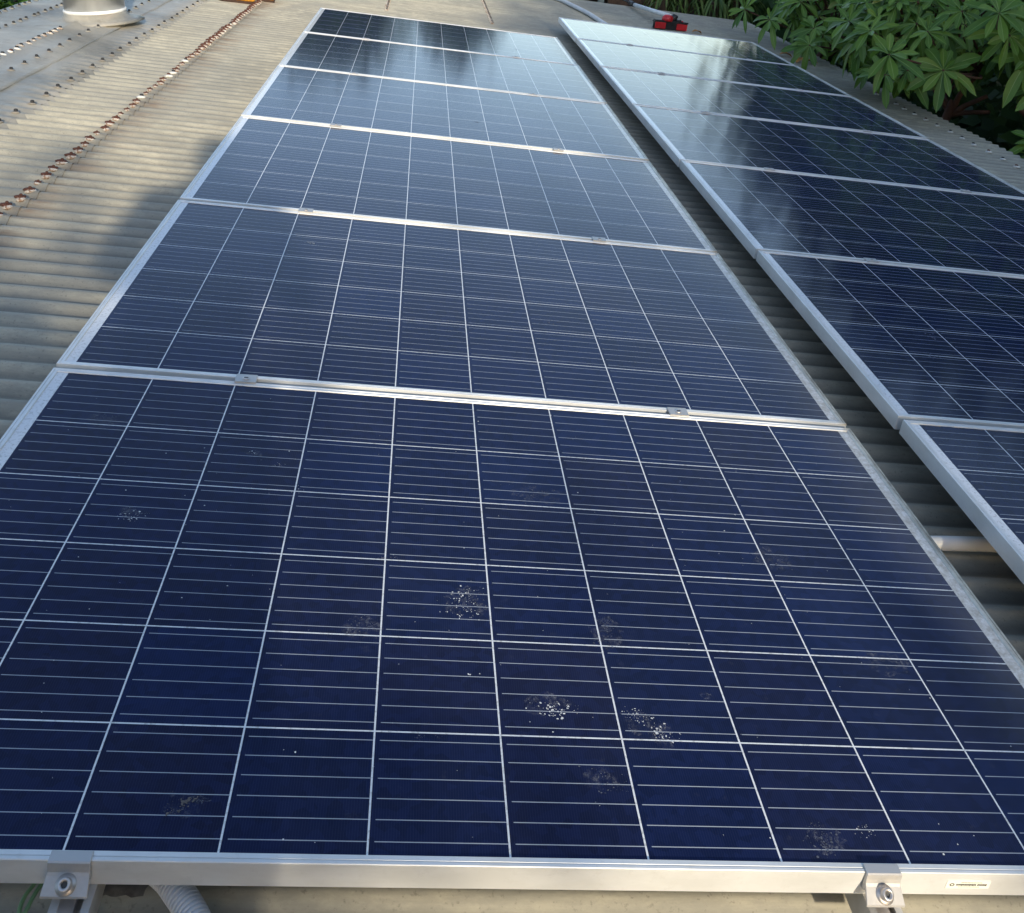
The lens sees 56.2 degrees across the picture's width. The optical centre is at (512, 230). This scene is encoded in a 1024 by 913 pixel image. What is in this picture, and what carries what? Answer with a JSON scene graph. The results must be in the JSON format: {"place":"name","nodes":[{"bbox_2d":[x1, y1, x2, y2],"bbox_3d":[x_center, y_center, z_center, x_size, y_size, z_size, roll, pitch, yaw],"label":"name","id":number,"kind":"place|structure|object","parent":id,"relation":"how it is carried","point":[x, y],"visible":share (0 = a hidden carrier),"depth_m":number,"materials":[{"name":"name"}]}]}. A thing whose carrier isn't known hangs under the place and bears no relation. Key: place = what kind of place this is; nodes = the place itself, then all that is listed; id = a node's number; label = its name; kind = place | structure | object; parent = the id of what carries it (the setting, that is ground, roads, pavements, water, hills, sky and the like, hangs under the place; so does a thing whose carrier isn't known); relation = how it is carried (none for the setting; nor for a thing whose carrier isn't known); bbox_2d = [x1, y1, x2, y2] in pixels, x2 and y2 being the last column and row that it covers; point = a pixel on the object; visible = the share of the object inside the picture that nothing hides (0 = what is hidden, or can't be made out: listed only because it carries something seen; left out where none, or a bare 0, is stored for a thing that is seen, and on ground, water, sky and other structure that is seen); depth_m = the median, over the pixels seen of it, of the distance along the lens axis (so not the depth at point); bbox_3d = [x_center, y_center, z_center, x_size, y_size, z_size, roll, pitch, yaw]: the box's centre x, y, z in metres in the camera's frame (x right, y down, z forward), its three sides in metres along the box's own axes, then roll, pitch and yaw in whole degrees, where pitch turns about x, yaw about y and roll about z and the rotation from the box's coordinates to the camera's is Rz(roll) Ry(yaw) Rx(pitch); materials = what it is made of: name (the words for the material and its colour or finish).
{"place":"outdoors","nodes":[
{"label":"outdoors","id":0,"kind":"place"},
{"bbox_2d":[222,0,254,3],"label":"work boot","id":1,"kind":"object","parent":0,"point":[245,1],"visible":0.98,"depth_m":7.02,"materials":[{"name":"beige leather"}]},
{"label":"ground","id":2,"kind":"structure","parent":0,"visible":0},
{"bbox_2d":[0,0,27,9],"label":"bush","id":3,"kind":"object","parent":2,"relation":"on","point":[5,3],"visible":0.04,"depth_m":8.28,"materials":[{"name":"green plant"}]},
{"bbox_2d":[0,0,1023,912],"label":"house","id":4,"kind":"structure","parent":2,"relation":"on","point":[112,138],"depth_m":3.31,"materials":[{"name":"grey metal"}]},
{"bbox_2d":[47,884,105,912],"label":"mounting rail","id":5,"kind":"object","parent":4,"relation":"on","point":[91,903],"depth_m":1.00,"materials":[{"name":"metal"}]},
{"bbox_2d":[17,883,42,912],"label":"ground wire","id":6,"kind":"object","parent":5,"relation":"attached to","point":[31,899],"visible":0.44,"depth_m":1.03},
{"bbox_2d":[39,850,93,912],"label":"end clamp","id":7,"kind":"object","parent":5,"relation":"on","point":[68,876],"visible":1,"depth_m":0.99,"materials":[{"name":"metal"}]},
{"bbox_2d":[234,374,257,383],"bbox_3d":[-0.538,0.312,1.935,0.042,0.039,0.031,5,20,-8],"label":"panel clamp","id":8,"kind":"object","parent":5,"relation":"attached to","point":[245,378],"visible":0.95,"depth_m":1.93,"materials":[{"name":"metal"}]},
{"bbox_2d":[298,208,312,212],"bbox_3d":[-0.620,-0.047,2.873,0.042,0.039,0.031,5,20,-9],"label":"panel clamp","id":9,"kind":"object","parent":5,"relation":"attached to","point":[307,210],"visible":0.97,"depth_m":2.86,"materials":[{"name":"metal"}]},
{"bbox_2d":[330,123,340,126],"bbox_3d":[-0.704,-0.406,3.810,0.042,0.039,0.031,5,20,-9],"label":"panel clamp","id":10,"kind":"object","parent":5,"relation":"attached to","point":[334,124],"visible":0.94,"depth_m":3.80,"materials":[{"name":"metal"}]},
{"bbox_2d":[62,0,144,26],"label":"flue","id":11,"kind":"object","parent":4,"relation":"on","point":[92,13],"visible":0.95,"depth_m":5.53,"materials":[{"name":"metal"}]},
{"bbox_2d":[149,885,210,912],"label":"corrugated conduit","id":12,"kind":"object","parent":4,"relation":"on","point":[182,898],"visible":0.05,"depth_m":1.04,"materials":[{"name":"white plastic"}]},
{"bbox_2d":[556,0,606,22],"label":"roof pipe","id":13,"kind":"object","parent":4,"relation":"on","point":[585,11],"visible":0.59,"depth_m":9.20,"materials":[{"name":"grey plastic"}]},
{"bbox_2d":[622,0,687,31],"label":"roof brush","id":14,"kind":"object","parent":4,"relation":"on","point":[668,21],"visible":1,"depth_m":8.92,"materials":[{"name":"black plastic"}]},
{"bbox_2d":[844,893,902,912],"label":"mounting rail","id":15,"kind":"object","parent":4,"relation":"on","point":[857,902],"depth_m":1.12,"materials":[{"name":"metal"}]},
{"bbox_2d":[303,8,577,64],"bbox_3d":[-0.461,-1.253,6.213,1.650,0.035,0.991,6,20,-7],"label":"solar panel","id":16,"kind":"object","parent":15,"relation":"on","point":[422,33],"visible":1,"depth_m":6.17,"materials":[{"name":"glass"}]},
{"bbox_2d":[279,32,606,102],"bbox_3d":[-0.377,-0.896,5.275,1.650,0.036,0.991,6,20,-7],"label":"solar panel","id":17,"kind":"object","parent":15,"relation":"on","point":[327,52],"visible":0.89,"depth_m":5.21,"materials":[{"name":"glass"}]},
{"bbox_2d":[241,65,648,160],"bbox_3d":[-0.295,-0.537,4.337,1.650,0.036,0.991,6,20,-7],"label":"solar panel","id":18,"kind":"object","parent":15,"relation":"on","point":[349,100],"visible":0.98,"depth_m":4.25,"materials":[{"name":"glass"}]},
{"bbox_2d":[180,116,716,252],"bbox_3d":[-0.211,-0.176,3.400,1.650,0.036,0.991,6,20,-7],"label":"solar panel","id":19,"kind":"object","parent":15,"relation":"on","point":[296,166],"visible":0.88,"depth_m":3.30,"materials":[{"name":"glass"}]},
{"bbox_2d":[56,200,845,427],"bbox_3d":[-0.129,0.182,2.462,1.650,0.035,0.991,6,20,-7],"label":"solar panel","id":20,"kind":"object","parent":15,"relation":"on","point":[211,291],"visible":1,"depth_m":2.32,"materials":[{"name":"glass"}]},
{"bbox_2d":[0,368,1023,894],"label":"solar panel","id":21,"kind":"object","parent":15,"relation":"on","point":[274,634],"visible":1,"depth_m":1.35,"materials":[{"name":"glass"}]},
{"bbox_2d":[553,148,563,151],"bbox_3d":[0.184,-0.318,3.923,0.042,0.039,0.031,6,20,-7],"label":"panel clamp","id":22,"kind":"object","parent":15,"relation":"attached to","point":[558,149],"visible":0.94,"depth_m":3.91,"materials":[{"name":"metal"}]},
{"bbox_2d":[592,237,606,241],"bbox_3d":[0.266,0.041,2.985,0.042,0.039,0.031,6,20,-6],"label":"panel clamp","id":23,"kind":"object","parent":15,"relation":"attached to","point":[600,239],"visible":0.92,"depth_m":2.98,"materials":[{"name":"metal"}]},
{"bbox_2d":[667,407,688,416],"bbox_3d":[0.349,0.399,2.047,0.042,0.039,0.031,5,20,-9],"label":"panel clamp","id":24,"kind":"object","parent":15,"relation":"attached to","point":[673,411],"visible":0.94,"depth_m":2.04,"materials":[{"name":"metal"}]},
{"bbox_2d":[861,863,904,912],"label":"end clamp","id":25,"kind":"object","parent":15,"relation":"on","point":[880,885],"visible":1,"depth_m":1.11,"materials":[{"name":"metal"}]},
{"bbox_2d":[931,536,996,552],"bbox_3d":[0.887,0.630,1.890,1.002,0.029,0.084,6,20,-7],"label":"pipe","id":26,"kind":"object","parent":4,"relation":"on","point":[964,543],"visible":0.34,"depth_m":1.90,"materials":[{"name":"white plastic"}]},
{"bbox_2d":[639,0,693,13],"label":"strap leaf plant","id":27,"kind":"object","parent":2,"relation":"on","point":[662,5],"visible":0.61,"depth_m":10.82,"materials":[{"name":"green plant"}]},
{"bbox_2d":[587,0,748,20],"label":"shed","id":28,"kind":"structure","parent":2,"relation":"on","point":[619,2],"depth_m":12.18,"materials":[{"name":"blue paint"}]},
{"bbox_2d":[668,0,712,15],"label":"strap leaf plant","id":29,"kind":"object","parent":2,"relation":"on","point":[696,4],"visible":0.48,"depth_m":10.86,"materials":[{"name":"green plant"}]},
{"bbox_2d":[686,0,746,19],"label":"strap leaf plant","id":30,"kind":"object","parent":2,"relation":"on","point":[720,6],"visible":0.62,"depth_m":10.76,"materials":[{"name":"green plant"}]},
{"bbox_2d":[707,0,768,25],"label":"strap leaf plant","id":31,"kind":"object","parent":2,"relation":"on","point":[729,2],"visible":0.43,"depth_m":10.95,"materials":[{"name":"green plant"}]},
{"bbox_2d":[728,0,903,70],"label":"whorled shrub","id":32,"kind":"object","parent":2,"relation":"on","point":[810,37],"visible":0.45,"depth_m":8.15,"materials":[{"name":"green plant"}]},
{"bbox_2d":[725,0,1010,85],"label":"tree","id":33,"kind":"object","parent":2,"relation":"on","point":[828,1],"visible":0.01,"depth_m":9.50,"materials":[{"name":"green plant"}]},
{"bbox_2d":[738,0,1023,155],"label":"undergrowth","id":34,"kind":"object","parent":2,"relation":"on","point":[998,124],"visible":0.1,"depth_m":7.23,"materials":[{"name":"green plant"}]},
{"bbox_2d":[823,0,1010,120],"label":"whorled shrub","id":35,"kind":"object","parent":2,"relation":"on","point":[925,44],"visible":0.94,"depth_m":6.17,"materials":[{"name":"green plant"}]},
{"bbox_2d":[962,0,1023,116],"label":"whorled shrub","id":36,"kind":"object","parent":2,"relation":"on","point":[998,34],"visible":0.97,"depth_m":5.72,"materials":[{"name":"green plant"}]},
{"bbox_2d":[1008,130,1023,158],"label":"whorled shrub","id":37,"kind":"object","parent":2,"relation":"on","point":[1015,150],"visible":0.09,"depth_m":5.84,"materials":[{"name":"green plant"}]},
{"bbox_3d":[1.058,-0.368,4.588,0.085,0.082,7.110,6,20,-7],"label":"rail","id":38,"kind":"object","parent":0,"visible":0},
{"bbox_2d":[576,38,852,96],"bbox_3d":[1.308,-1.098,6.479,1.650,0.035,0.991,6,20,-7],"label":"solar panel","id":39,"kind":"object","parent":38,"relation":"on","point":[598,54],"visible":0.91,"depth_m":6.43,"materials":[{"name":"glass"}]},
{"bbox_2d":[600,66,929,138],"bbox_3d":[1.392,-0.739,5.541,1.650,0.037,0.991,6,20,-7],"label":"solar panel","id":40,"kind":"object","parent":38,"relation":"on","point":[644,88],"visible":0.91,"depth_m":5.47,"materials":[{"name":"glass"}]},
{"bbox_2d":[863,258,878,262],"bbox_3d":[1.170,0.111,3.143,0.042,0.039,0.031,5,20,-8],"label":"panel clamp","id":41,"kind":"object","parent":38,"relation":"attached to","point":[871,260],"visible":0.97,"depth_m":3.13,"materials":[{"name":"metal"}]},
{"bbox_3d":[1.946,-0.280,4.701,0.085,0.082,7.110,6,20,-7],"label":"rail","id":42,"kind":"object","parent":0,"visible":0},
{"bbox_2d":[558,17,795,65],"bbox_3d":[1.224,-1.456,7.418,1.650,0.035,0.991,6,20,-7],"label":"solar panel","id":43,"kind":"object","parent":42,"relation":"on","point":[575,29],"visible":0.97,"depth_m":7.38,"materials":[{"name":"glass"}]},
{"bbox_2d":[632,104,1023,198],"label":"solar panel","id":44,"kind":"object","parent":42,"relation":"on","point":[680,135],"visible":0.93,"depth_m":4.53,"materials":[{"name":"glass"}]},
{"bbox_2d":[680,160,1023,276],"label":"solar panel","id":45,"kind":"object","parent":42,"relation":"on","point":[755,210],"visible":0.88,"depth_m":3.60,"materials":[{"name":"glass"}]},
{"bbox_2d":[756,250,1023,429],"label":"solar panel","id":46,"kind":"object","parent":42,"relation":"on","point":[913,343],"visible":1,"depth_m":2.64,"materials":[{"name":"glass"}]},
{"bbox_2d":[899,420,1023,583],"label":"solar panel","id":47,"kind":"object","parent":42,"relation":"on","point":[977,472],"visible":1,"depth_m":1.99,"materials":[{"name":"glass"}]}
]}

